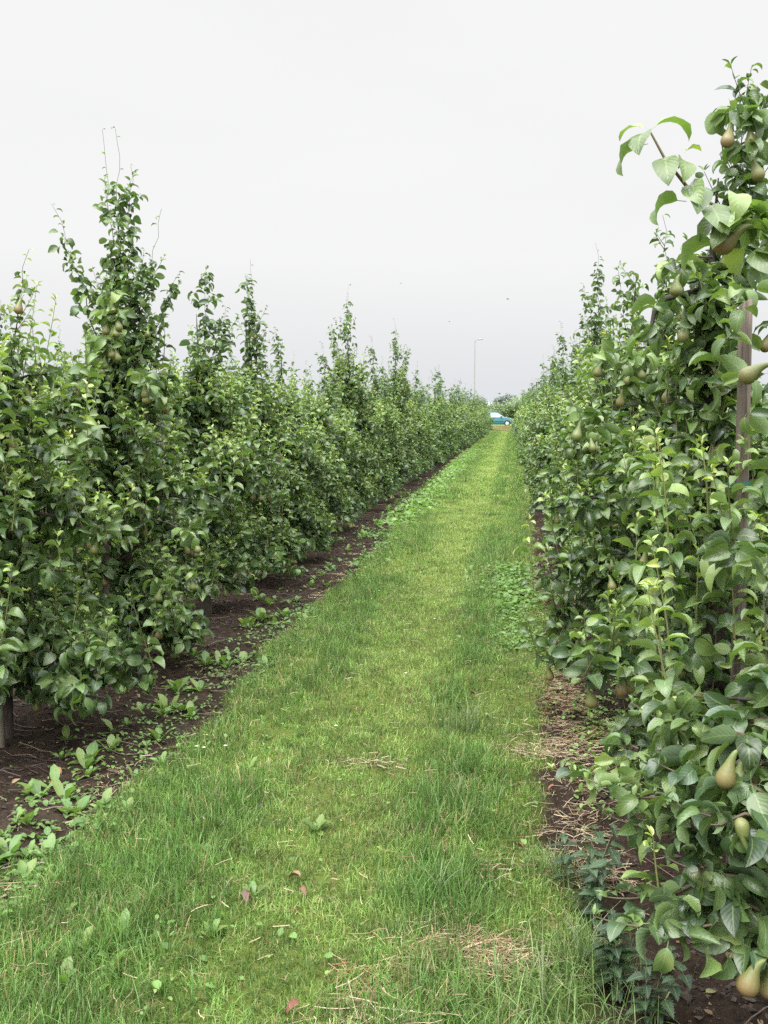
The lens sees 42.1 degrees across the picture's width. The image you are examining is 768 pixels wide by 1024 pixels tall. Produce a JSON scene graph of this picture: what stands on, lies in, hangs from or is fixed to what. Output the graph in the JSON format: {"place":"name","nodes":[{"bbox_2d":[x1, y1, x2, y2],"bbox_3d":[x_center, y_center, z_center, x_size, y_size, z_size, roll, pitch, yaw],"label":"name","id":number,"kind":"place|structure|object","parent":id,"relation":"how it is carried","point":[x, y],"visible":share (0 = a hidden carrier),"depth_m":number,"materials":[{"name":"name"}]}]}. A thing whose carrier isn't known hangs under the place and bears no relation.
{"place":"outdoors","nodes":[
{"label":"outdoors","id":0,"kind":"place"},
{"bbox_2d":[0,430,608,1023],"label":"grass","id":1,"kind":"structure","parent":0,"point":[462,758],"depth_m":3.72,"materials":[{"name":"green plant"}]},
{"bbox_2d":[286,998,299,1012],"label":"fallen leaf","id":2,"kind":"object","parent":1,"relation":"on","point":[293,1002],"visible":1,"depth_m":2.64,"materials":[{"name":"pink plant"}]},
{"bbox_2d":[0,424,767,1023],"bbox_3d":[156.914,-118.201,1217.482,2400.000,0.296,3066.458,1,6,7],"label":"ground","id":3,"kind":"structure","parent":0,"point":[726,1010],"depth_m":4.30,"materials":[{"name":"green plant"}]},
{"bbox_2d":[0,704,5,747],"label":"tree stake","id":4,"kind":"object","parent":3,"relation":"on","point":[2,733],"visible":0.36,"depth_m":4.81,"materials":[{"name":"grey wood"}]},
{"bbox_2d":[0,850,18,865],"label":"weed plant","id":5,"kind":"object","parent":3,"relation":"on","point":[6,854],"visible":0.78,"depth_m":3.54,"materials":[{"name":"green plant"}]},
{"bbox_2d":[0,834,21,858],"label":"weed plant","id":6,"kind":"object","parent":3,"relation":"on","point":[14,844],"visible":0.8,"depth_m":3.58,"materials":[{"name":"green plant"}]},
{"bbox_2d":[0,301,47,533],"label":"pear tree","id":7,"kind":"object","parent":3,"relation":"on","point":[1,334],"visible":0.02,"depth_m":11.15,"materials":[{"name":"green plant"}]},
{"bbox_2d":[12,858,36,880],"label":"weed plant","id":8,"kind":"object","parent":3,"relation":"on","point":[28,866],"visible":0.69,"depth_m":3.43,"materials":[{"name":"green plant"}]},
{"bbox_2d":[16,839,36,858],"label":"weed plant","id":9,"kind":"object","parent":3,"relation":"on","point":[31,844],"visible":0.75,"depth_m":3.60,"materials":[{"name":"green plant"}]},
{"bbox_2d":[14,807,39,824],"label":"weed plant","id":10,"kind":"object","parent":3,"relation":"on","point":[24,819],"visible":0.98,"depth_m":3.87,"materials":[{"name":"green plant"}]},
{"bbox_2d":[18,779,52,801],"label":"weed plant","id":11,"kind":"object","parent":3,"relation":"on","point":[36,788],"visible":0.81,"depth_m":4.20,"materials":[{"name":"green plant"}]},
{"bbox_2d":[28,833,62,856],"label":"weed plant","id":12,"kind":"object","parent":3,"relation":"on","point":[51,840],"visible":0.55,"depth_m":3.62,"materials":[{"name":"green plant"}]},
{"bbox_2d":[39,764,68,788],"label":"weed plant","id":13,"kind":"object","parent":3,"relation":"on","point":[54,771],"visible":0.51,"depth_m":4.33,"materials":[{"name":"green plant"}]},
{"bbox_2d":[33,325,80,532],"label":"pear tree","id":14,"kind":"object","parent":3,"relation":"on","point":[64,354],"visible":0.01,"depth_m":12.67,"materials":[{"name":"green plant"}]},
{"bbox_2d":[51,777,76,801],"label":"weed plant","id":15,"kind":"object","parent":3,"relation":"on","point":[66,792],"visible":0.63,"depth_m":4.18,"materials":[{"name":"green plant"}]},
{"bbox_2d":[49,956,82,985],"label":"weed plant","id":16,"kind":"object","parent":3,"relation":"on","point":[69,964],"visible":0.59,"depth_m":2.82,"materials":[{"name":"green plant"}]},
{"bbox_2d":[59,725,76,741],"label":"weed plant","id":17,"kind":"object","parent":3,"relation":"on","point":[65,730],"visible":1,"depth_m":4.91,"materials":[{"name":"green plant"}]},
{"bbox_2d":[55,795,90,815],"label":"weed plant","id":18,"kind":"object","parent":3,"relation":"on","point":[83,802],"visible":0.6,"depth_m":4.05,"materials":[{"name":"green plant"}]},
{"bbox_2d":[0,249,164,738],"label":"pear tree","id":19,"kind":"object","parent":3,"relation":"on","point":[42,658],"visible":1,"depth_m":4.76,"materials":[{"name":"green plant"}]},
{"bbox_2d":[76,747,94,770],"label":"weed plant","id":20,"kind":"object","parent":3,"relation":"on","point":[84,762],"visible":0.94,"depth_m":4.55,"materials":[{"name":"green plant"}]},
{"bbox_2d":[67,741,104,764],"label":"weed plant","id":21,"kind":"object","parent":3,"relation":"on","point":[91,748],"visible":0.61,"depth_m":4.63,"materials":[{"name":"green plant"}]},
{"bbox_2d":[77,925,95,957],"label":"weed plant","id":22,"kind":"object","parent":3,"relation":"on","point":[88,930],"visible":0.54,"depth_m":2.95,"materials":[{"name":"green plant"}]},
{"bbox_2d":[90,787,112,809],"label":"weed plant","id":23,"kind":"object","parent":3,"relation":"on","point":[107,793],"visible":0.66,"depth_m":4.05,"materials":[{"name":"green plant"}]},
{"bbox_2d":[101,479,110,673],"bbox_3d":[-1.700,0.448,6.118,0.048,1.312,0.048,3,6,21],"label":"tree stake","id":24,"kind":"object","parent":3,"relation":"on","point":[105,558],"visible":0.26,"depth_m":6.08,"materials":[{"name":"brown wood"}]},
{"bbox_2d":[96,734,122,751],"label":"weed plant","id":25,"kind":"object","parent":3,"relation":"on","point":[112,741],"visible":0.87,"depth_m":4.78,"materials":[{"name":"green plant"}]},
{"bbox_2d":[97,949,127,978],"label":"weed plant","id":26,"kind":"object","parent":3,"relation":"on","point":[121,954],"visible":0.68,"depth_m":2.84,"materials":[{"name":"green plant"}]},
{"bbox_2d":[107,908,135,933],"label":"weed plant","id":27,"kind":"object","parent":3,"relation":"on","point":[126,912],"visible":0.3,"depth_m":3.07,"materials":[{"name":"green plant"}]},
{"bbox_2d":[18,127,243,670],"bbox_3d":[-1.590,-0.645,6.174,1.392,3.357,1.512,1,6,7],"label":"pear tree","id":28,"kind":"object","parent":3,"relation":"on","point":[136,394],"visible":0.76,"depth_m":6.04,"materials":[{"name":"green plant"}]},
{"bbox_2d":[143,727,171,741],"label":"weed plant","id":29,"kind":"object","parent":3,"relation":"on","point":[156,732],"visible":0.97,"depth_m":4.92,"materials":[{"name":"green plant"}]},
{"bbox_2d":[154,698,172,713],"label":"weed plant","id":30,"kind":"object","parent":3,"relation":"on","point":[161,710],"visible":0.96,"depth_m":5.30,"materials":[{"name":"green plant"}]},
{"bbox_2d":[151,693,180,711],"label":"weed plant","id":31,"kind":"object","parent":3,"relation":"on","point":[163,699],"visible":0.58,"depth_m":5.42,"materials":[{"name":"green plant"}]},
{"bbox_2d":[161,676,189,692],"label":"weed plant","id":32,"kind":"object","parent":3,"relation":"on","point":[176,685],"visible":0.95,"depth_m":5.67,"materials":[{"name":"green plant"}]},
{"bbox_2d":[181,700,199,716],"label":"weed plant","id":33,"kind":"object","parent":3,"relation":"on","point":[190,706],"visible":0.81,"depth_m":5.34,"materials":[{"name":"green plant"}]},
{"bbox_2d":[187,678,210,690],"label":"weed plant","id":34,"kind":"object","parent":3,"relation":"on","point":[199,685],"visible":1,"depth_m":5.75,"materials":[{"name":"green plant"}]},
{"bbox_2d":[195,650,215,664],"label":"weed plant","id":35,"kind":"object","parent":3,"relation":"on","point":[205,658],"visible":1,"depth_m":6.32,"materials":[{"name":"green plant"}]},
{"bbox_2d":[132,265,292,615],"bbox_3d":[-1.378,-0.529,7.879,1.342,2.800,1.410,-5,7,-39],"label":"pear tree","id":36,"kind":"object","parent":3,"relation":"on","point":[195,402],"visible":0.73,"depth_m":7.84,"materials":[{"name":"green plant"}]},
{"bbox_2d":[201,918,227,935],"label":"weed plant","id":37,"kind":"object","parent":3,"relation":"on","point":[216,922],"visible":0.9,"depth_m":3.05,"materials":[{"name":"green plant"}]},
{"bbox_2d":[212,650,226,664],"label":"weed plant","id":38,"kind":"object","parent":3,"relation":"on","point":[218,654],"visible":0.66,"depth_m":6.42,"materials":[{"name":"green plant"}]},
{"bbox_2d":[126,764,336,836],"bbox_3d":[-0.656,1.149,4.033,0.987,0.124,0.701,1,6,7],"label":"grass tuft","id":39,"kind":"object","parent":3,"relation":"on","point":[217,796],"visible":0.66,"depth_m":3.99,"materials":[{"name":"green plant"}]},
{"bbox_2d":[234,651,251,662],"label":"weed plant","id":40,"kind":"object","parent":3,"relation":"on","point":[243,653],"visible":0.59,"depth_m":6.46,"materials":[{"name":"green plant"}]},
{"bbox_2d":[240,881,265,898],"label":"weed plant","id":41,"kind":"object","parent":3,"relation":"on","point":[253,885],"visible":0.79,"depth_m":3.29,"materials":[{"name":"green plant"}]},
{"bbox_2d":[250,607,268,619],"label":"weed plant","id":42,"kind":"object","parent":3,"relation":"on","point":[261,615],"visible":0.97,"depth_m":7.75,"materials":[{"name":"green plant"}]},
{"bbox_2d":[211,260,315,582],"bbox_3d":[-1.224,-0.806,9.400,1.217,3.046,1.558,1,6,7],"label":"pear tree","id":43,"kind":"object","parent":3,"relation":"on","point":[288,541],"visible":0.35,"depth_m":9.26,"materials":[{"name":"green plant"}]},
{"bbox_2d":[242,327,343,552],"bbox_3d":[-1.056,-0.698,10.798,1.260,2.559,1.314,1,6,7],"label":"pear tree","id":44,"kind":"object","parent":3,"relation":"on","point":[310,523],"visible":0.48,"depth_m":10.65,"materials":[{"name":"green plant"}]},
{"bbox_2d":[303,814,330,835],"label":"weed plant","id":45,"kind":"object","parent":3,"relation":"on","point":[321,821],"visible":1,"depth_m":3.81,"materials":[{"name":"green plant"}]},
{"bbox_2d":[292,373,355,532],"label":"pear tree","id":46,"kind":"object","parent":3,"relation":"on","point":[331,504],"visible":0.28,"depth_m":12.17,"materials":[{"name":"green plant"}]},
{"bbox_2d":[0,518,663,1023],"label":"dry straw","id":47,"kind":"object","parent":3,"relation":"on","point":[550,828],"visible":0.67,"depth_m":3.44,"materials":[{"name":"beige plant"}]},
{"bbox_2d":[315,343,365,530],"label":"pear tree","id":48,"kind":"object","parent":3,"relation":"on","point":[345,477],"visible":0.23,"depth_m":13.35,"materials":[{"name":"green plant"}]},
{"bbox_2d":[322,284,388,512],"bbox_3d":[-0.497,-1.587,14.794,1.159,3.563,1.443,0,6,-1],"label":"pear tree","id":49,"kind":"object","parent":3,"relation":"on","point":[352,394],"visible":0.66,"depth_m":14.73,"materials":[{"name":"green plant"}]},
{"bbox_2d":[0,448,722,1023],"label":"ground cover","id":50,"kind":"object","parent":3,"relation":"on","point":[508,598],"visible":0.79,"depth_m":5.98,"materials":[{"name":"green plant"}]},
{"bbox_2d":[353,360,388,511],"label":"pear tree","id":51,"kind":"object","parent":3,"relation":"on","point":[379,478],"visible":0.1,"depth_m":16.17,"materials":[{"name":"green plant"}]},
{"bbox_2d":[361,337,401,501],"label":"pear tree","id":52,"kind":"object","parent":3,"relation":"on","point":[390,478],"visible":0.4,"depth_m":17.56,"materials":[{"name":"green plant"}]},
{"bbox_2d":[371,359,417,496],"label":"pear tree","id":53,"kind":"object","parent":3,"relation":"on","point":[401,465],"visible":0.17,"depth_m":19.16,"materials":[{"name":"green plant"}]},
{"bbox_2d":[380,318,422,482],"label":"pear tree","id":54,"kind":"object","parent":3,"relation":"on","point":[398,390],"visible":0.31,"depth_m":20.79,"materials":[{"name":"green plant"}]},
{"bbox_2d":[398,373,428,480],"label":"pear tree","id":55,"kind":"object","parent":3,"relation":"on","point":[410,408],"visible":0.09,"depth_m":22.19,"materials":[{"name":"green plant"}]},
{"bbox_2d":[405,377,431,480],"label":"pear tree","id":56,"kind":"object","parent":3,"relation":"on","point":[421,448],"visible":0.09,"depth_m":23.73,"materials":[{"name":"green plant"}]},
{"bbox_2d":[406,361,436,470],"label":"pear tree","id":57,"kind":"object","parent":3,"relation":"on","point":[423,426],"visible":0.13,"depth_m":25.31,"materials":[{"name":"green plant"}]},
{"bbox_2d":[411,380,443,464],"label":"pear tree","id":58,"kind":"object","parent":3,"relation":"on","point":[433,438],"visible":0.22,"depth_m":26.64,"materials":[{"name":"green plant"}]},
{"bbox_2d":[417,382,445,463],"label":"pear tree","id":59,"kind":"object","parent":3,"relation":"on","point":[436,443],"visible":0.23,"depth_m":28.13,"materials":[{"name":"green plant"}]},
{"bbox_2d":[423,377,450,465],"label":"pear tree","id":60,"kind":"object","parent":3,"relation":"on","point":[438,420],"visible":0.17,"depth_m":29.67,"materials":[{"name":"green plant"}]},
{"bbox_2d":[333,839,542,930],"bbox_3d":[0.184,1.210,3.307,0.715,0.145,0.547,1,6,7],"label":"grass tuft","id":61,"kind":"object","parent":3,"relation":"on","point":[431,884],"visible":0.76,"depth_m":3.29,"materials":[{"name":"green plant"}]},
{"bbox_2d":[427,366,455,464],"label":"pear tree","id":62,"kind":"object","parent":3,"relation":"on","point":[440,417],"visible":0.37,"depth_m":30.98,"materials":[{"name":"green plant"}]},
{"bbox_2d":[430,365,457,458],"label":"pear tree","id":63,"kind":"object","parent":3,"relation":"on","point":[444,405],"visible":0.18,"depth_m":32.46,"materials":[{"name":"green plant"}]},
{"bbox_2d":[436,370,460,453],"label":"pear tree","id":64,"kind":"object","parent":3,"relation":"on","point":[452,420],"visible":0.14,"depth_m":34.05,"materials":[{"name":"green plant"}]},
{"bbox_2d":[442,391,463,451],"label":"pear tree","id":65,"kind":"object","parent":3,"relation":"on","point":[459,450],"visible":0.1,"depth_m":35.57,"materials":[{"name":"green plant"}]},
{"bbox_2d":[447,382,466,448],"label":"pear tree","id":66,"kind":"object","parent":3,"relation":"on","point":[454,410],"visible":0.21,"depth_m":38.53,"materials":[{"name":"green plant"}]},
{"bbox_2d":[448,389,466,444],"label":"pear tree","id":67,"kind":"object","parent":3,"relation":"on","point":[462,428],"visible":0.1,"depth_m":39.90,"materials":[{"name":"green plant"}]},
{"bbox_2d":[447,384,468,446],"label":"pear tree","id":68,"kind":"object","parent":3,"relation":"on","point":[461,412],"visible":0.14,"depth_m":41.34,"materials":[{"name":"green plant"}]},
{"bbox_2d":[453,380,473,449],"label":"pear tree","id":69,"kind":"object","parent":3,"relation":"on","point":[465,422],"visible":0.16,"depth_m":42.83,"materials":[{"name":"green plant"}]},
{"bbox_2d":[454,381,472,448],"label":"pear tree","id":70,"kind":"object","parent":3,"relation":"on","point":[460,400],"visible":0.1,"depth_m":44.19,"materials":[{"name":"green plant"}]},
{"bbox_2d":[394,766,540,827],"bbox_3d":[0.310,1.130,4.081,0.487,0.153,0.481,4,7,36],"label":"grass tuft","id":71,"kind":"object","parent":3,"relation":"on","point":[469,796],"visible":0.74,"depth_m":4.07,"materials":[{"name":"green plant"}]},
{"bbox_2d":[420,688,522,742],"bbox_3d":[0.447,1.011,5.024,0.506,0.206,0.570,1,6,7],"label":"grass tuft","id":72,"kind":"object","parent":3,"relation":"on","point":[467,720],"visible":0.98,"depth_m":5.01,"materials":[{"name":"green plant"}]},
{"bbox_2d":[469,389,481,439],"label":"pear tree","id":73,"kind":"object","parent":3,"relation":"on","point":[470,393],"visible":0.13,"depth_m":55.80,"materials":[{"name":"green plant"}]},
{"bbox_2d":[481,393,515,417],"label":"distant tree","id":74,"kind":"object","parent":3,"relation":"on","point":[500,399],"visible":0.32,"depth_m":186.84,"materials":[{"name":"green plant"}]},
{"bbox_2d":[487,412,513,424],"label":"parked car","id":75,"kind":"object","parent":3,"relation":"on","point":[499,418],"visible":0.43,"depth_m":103.08,"materials":[{"name":"teal paint"}]},
{"bbox_2d":[489,395,529,418],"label":"rounded bush","id":76,"kind":"object","parent":3,"relation":"on","point":[510,410],"visible":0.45,"depth_m":147.53,"materials":[{"name":"green plant"}]},
{"bbox_2d":[517,363,546,474],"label":"pear tree","id":77,"kind":"object","parent":3,"relation":"on","point":[540,389],"visible":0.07,"depth_m":23.76,"materials":[{"name":"green plant"}]},
{"bbox_2d":[523,368,555,475],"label":"pear tree","id":78,"kind":"object","parent":3,"relation":"on","point":[542,390],"visible":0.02,"depth_m":22.33,"materials":[{"name":"green plant"}]},
{"bbox_2d":[518,346,561,506],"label":"pear tree","id":79,"kind":"object","parent":3,"relation":"on","point":[537,486],"visible":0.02,"depth_m":16.44,"materials":[{"name":"green plant"}]},
{"bbox_2d":[522,356,559,486],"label":"pear tree","id":80,"kind":"object","parent":3,"relation":"on","point":[528,451],"visible":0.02,"depth_m":17.77,"materials":[{"name":"green plant"}]},
{"bbox_2d":[387,921,695,1023],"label":"grass tuft","id":81,"kind":"object","parent":3,"relation":"on","point":[545,1000],"visible":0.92,"depth_m":2.67,"materials":[{"name":"green plant"}]},
{"bbox_2d":[519,347,570,487],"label":"pear tree","id":82,"kind":"object","parent":3,"relation":"on","point":[526,482],"visible":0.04,"depth_m":19.29,"materials":[{"name":"green plant"}]},
{"bbox_2d":[505,829,589,890],"bbox_3d":[0.579,1.198,3.450,0.318,0.159,0.358,1,6,7],"label":"grass tuft","id":83,"kind":"object","parent":3,"relation":"on","point":[555,868],"visible":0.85,"depth_m":3.44,"materials":[{"name":"green plant"}]},
{"bbox_2d":[522,321,575,513],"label":"pear tree","id":84,"kind":"object","parent":3,"relation":"in","point":[536,431],"visible":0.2,"depth_m":14.89,"materials":[{"name":"green plant"}]},
{"bbox_2d":[526,329,582,538],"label":"pear tree","id":85,"kind":"object","parent":3,"relation":"on","point":[537,451],"visible":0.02,"depth_m":12.03,"materials":[{"name":"green plant"}]},
{"bbox_2d":[530,332,588,503],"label":"pear tree","id":86,"kind":"object","parent":3,"relation":"on","point":[545,422],"visible":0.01,"depth_m":13.46,"materials":[{"name":"green plant"}]},
{"bbox_2d":[539,303,597,549],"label":"pear tree","id":87,"kind":"object","parent":3,"relation":"on","point":[547,450],"visible":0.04,"depth_m":10.48,"materials":[{"name":"green plant"}]},
{"bbox_2d":[487,892,656,1012],"bbox_3d":[0.555,1.243,2.874,0.517,0.222,0.447,1,6,7],"label":"grass tuft","id":88,"kind":"object","parent":3,"relation":"on","point":[583,954],"visible":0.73,"depth_m":2.86,"materials":[{"name":"green plant"}]},
{"bbox_2d":[534,296,623,596],"bbox_3d":[1.842,-0.403,7.812,1.161,2.556,1.260,-2,6,-19],"label":"pear tree","id":89,"kind":"object","parent":3,"relation":"on","point":[543,473],"visible":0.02,"depth_m":7.84,"materials":[{"name":"green plant"}]},
{"bbox_2d":[541,243,619,552],"bbox_3d":[1.970,-0.797,8.935,1.115,3.121,1.489,1,6,7],"label":"pear tree","id":90,"kind":"object","parent":3,"relation":"in","point":[594,338],"visible":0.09,"depth_m":8.82,"materials":[{"name":"green plant"}]},
{"bbox_2d":[548,825,622,889],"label":"nettle plant","id":91,"kind":"object","parent":3,"relation":"in","point":[566,860],"visible":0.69,"depth_m":3.38,"materials":[{"name":"green plant"}]},
{"bbox_2d":[566,712,610,750],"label":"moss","id":92,"kind":"object","parent":3,"relation":"on","point":[597,729],"visible":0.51,"depth_m":5.07,"materials":[{"name":"green plant"}]},
{"bbox_2d":[571,824,626,930],"bbox_3d":[0.718,1.179,3.219,0.209,0.285,0.162,-5,8,-43],"label":"nettle plant","id":93,"kind":"object","parent":3,"relation":"on","point":[596,876],"visible":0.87,"depth_m":3.19,"materials":[{"name":"green plant"}]},
{"bbox_2d":[534,260,674,625],"bbox_3d":[1.560,-0.319,6.545,1.124,2.642,1.211,3,6,25],"label":"pear tree","id":94,"kind":"object","parent":3,"relation":"on","point":[577,453],"visible":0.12,"depth_m":6.59,"materials":[{"name":"green plant"}]},
{"bbox_2d":[587,910,639,1002],"bbox_3d":[0.638,1.235,2.793,0.135,0.215,0.141,-5,7,-39],"label":"nettle plant","id":95,"kind":"object","parent":3,"relation":"on","point":[623,952],"visible":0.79,"depth_m":2.78,"materials":[{"name":"green plant"}]},
{"bbox_2d":[513,214,767,698],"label":"pear tree","id":96,"kind":"object","parent":3,"relation":"on","point":[642,367],"visible":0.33,"depth_m":5.03,"materials":[{"name":"green plant"}]},
{"bbox_2d":[546,116,767,999],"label":"pear tree","id":97,"kind":"object","parent":3,"relation":"in","point":[722,802],"visible":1,"depth_m":2.25,"materials":[{"name":"green plant"}]},
{"bbox_2d":[624,945,692,1023],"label":"nettle plant","id":98,"kind":"object","parent":3,"relation":"in","point":[646,974],"visible":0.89,"depth_m":2.62,"materials":[{"name":"green plant"}]},
{"bbox_2d":[562,56,767,832],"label":"pear tree","id":99,"kind":"object","parent":3,"relation":"on","point":[714,561],"visible":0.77,"depth_m":3.39,"materials":[{"name":"green plant"}]},
{"bbox_2d":[723,298,752,864],"bbox_3d":[1.155,0.341,3.327,0.106,2.072,0.055,0,6,4],"label":"tree stake","id":100,"kind":"object","parent":3,"relation":"in","point":[744,390],"visible":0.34,"depth_m":3.25,"materials":[{"name":"brown wood"}]},
{"bbox_2d":[751,384,767,458],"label":"pear tree","id":101,"kind":"object","parent":3,"relation":"on","point":[764,443],"visible":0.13,"depth_m":15.28,"materials":[{"name":"green plant"}]},
{"bbox_2d":[0,503,767,1023],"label":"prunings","id":102,"kind":"object","parent":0,"point":[220,713],"visible":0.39,"depth_m":5.13,"materials":[{"name":"plant"}]},
{"bbox_2d":[0,0,767,408],"label":"sky","id":103,"kind":"structure","parent":0,"point":[463,155],"materials":[{"name":"white"}]},
{"bbox_2d":[491,424,512,431],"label":"verge grass","id":104,"kind":"structure","parent":0,"point":[501,428],"depth_m":95.56,"materials":[{"name":"green plant"}]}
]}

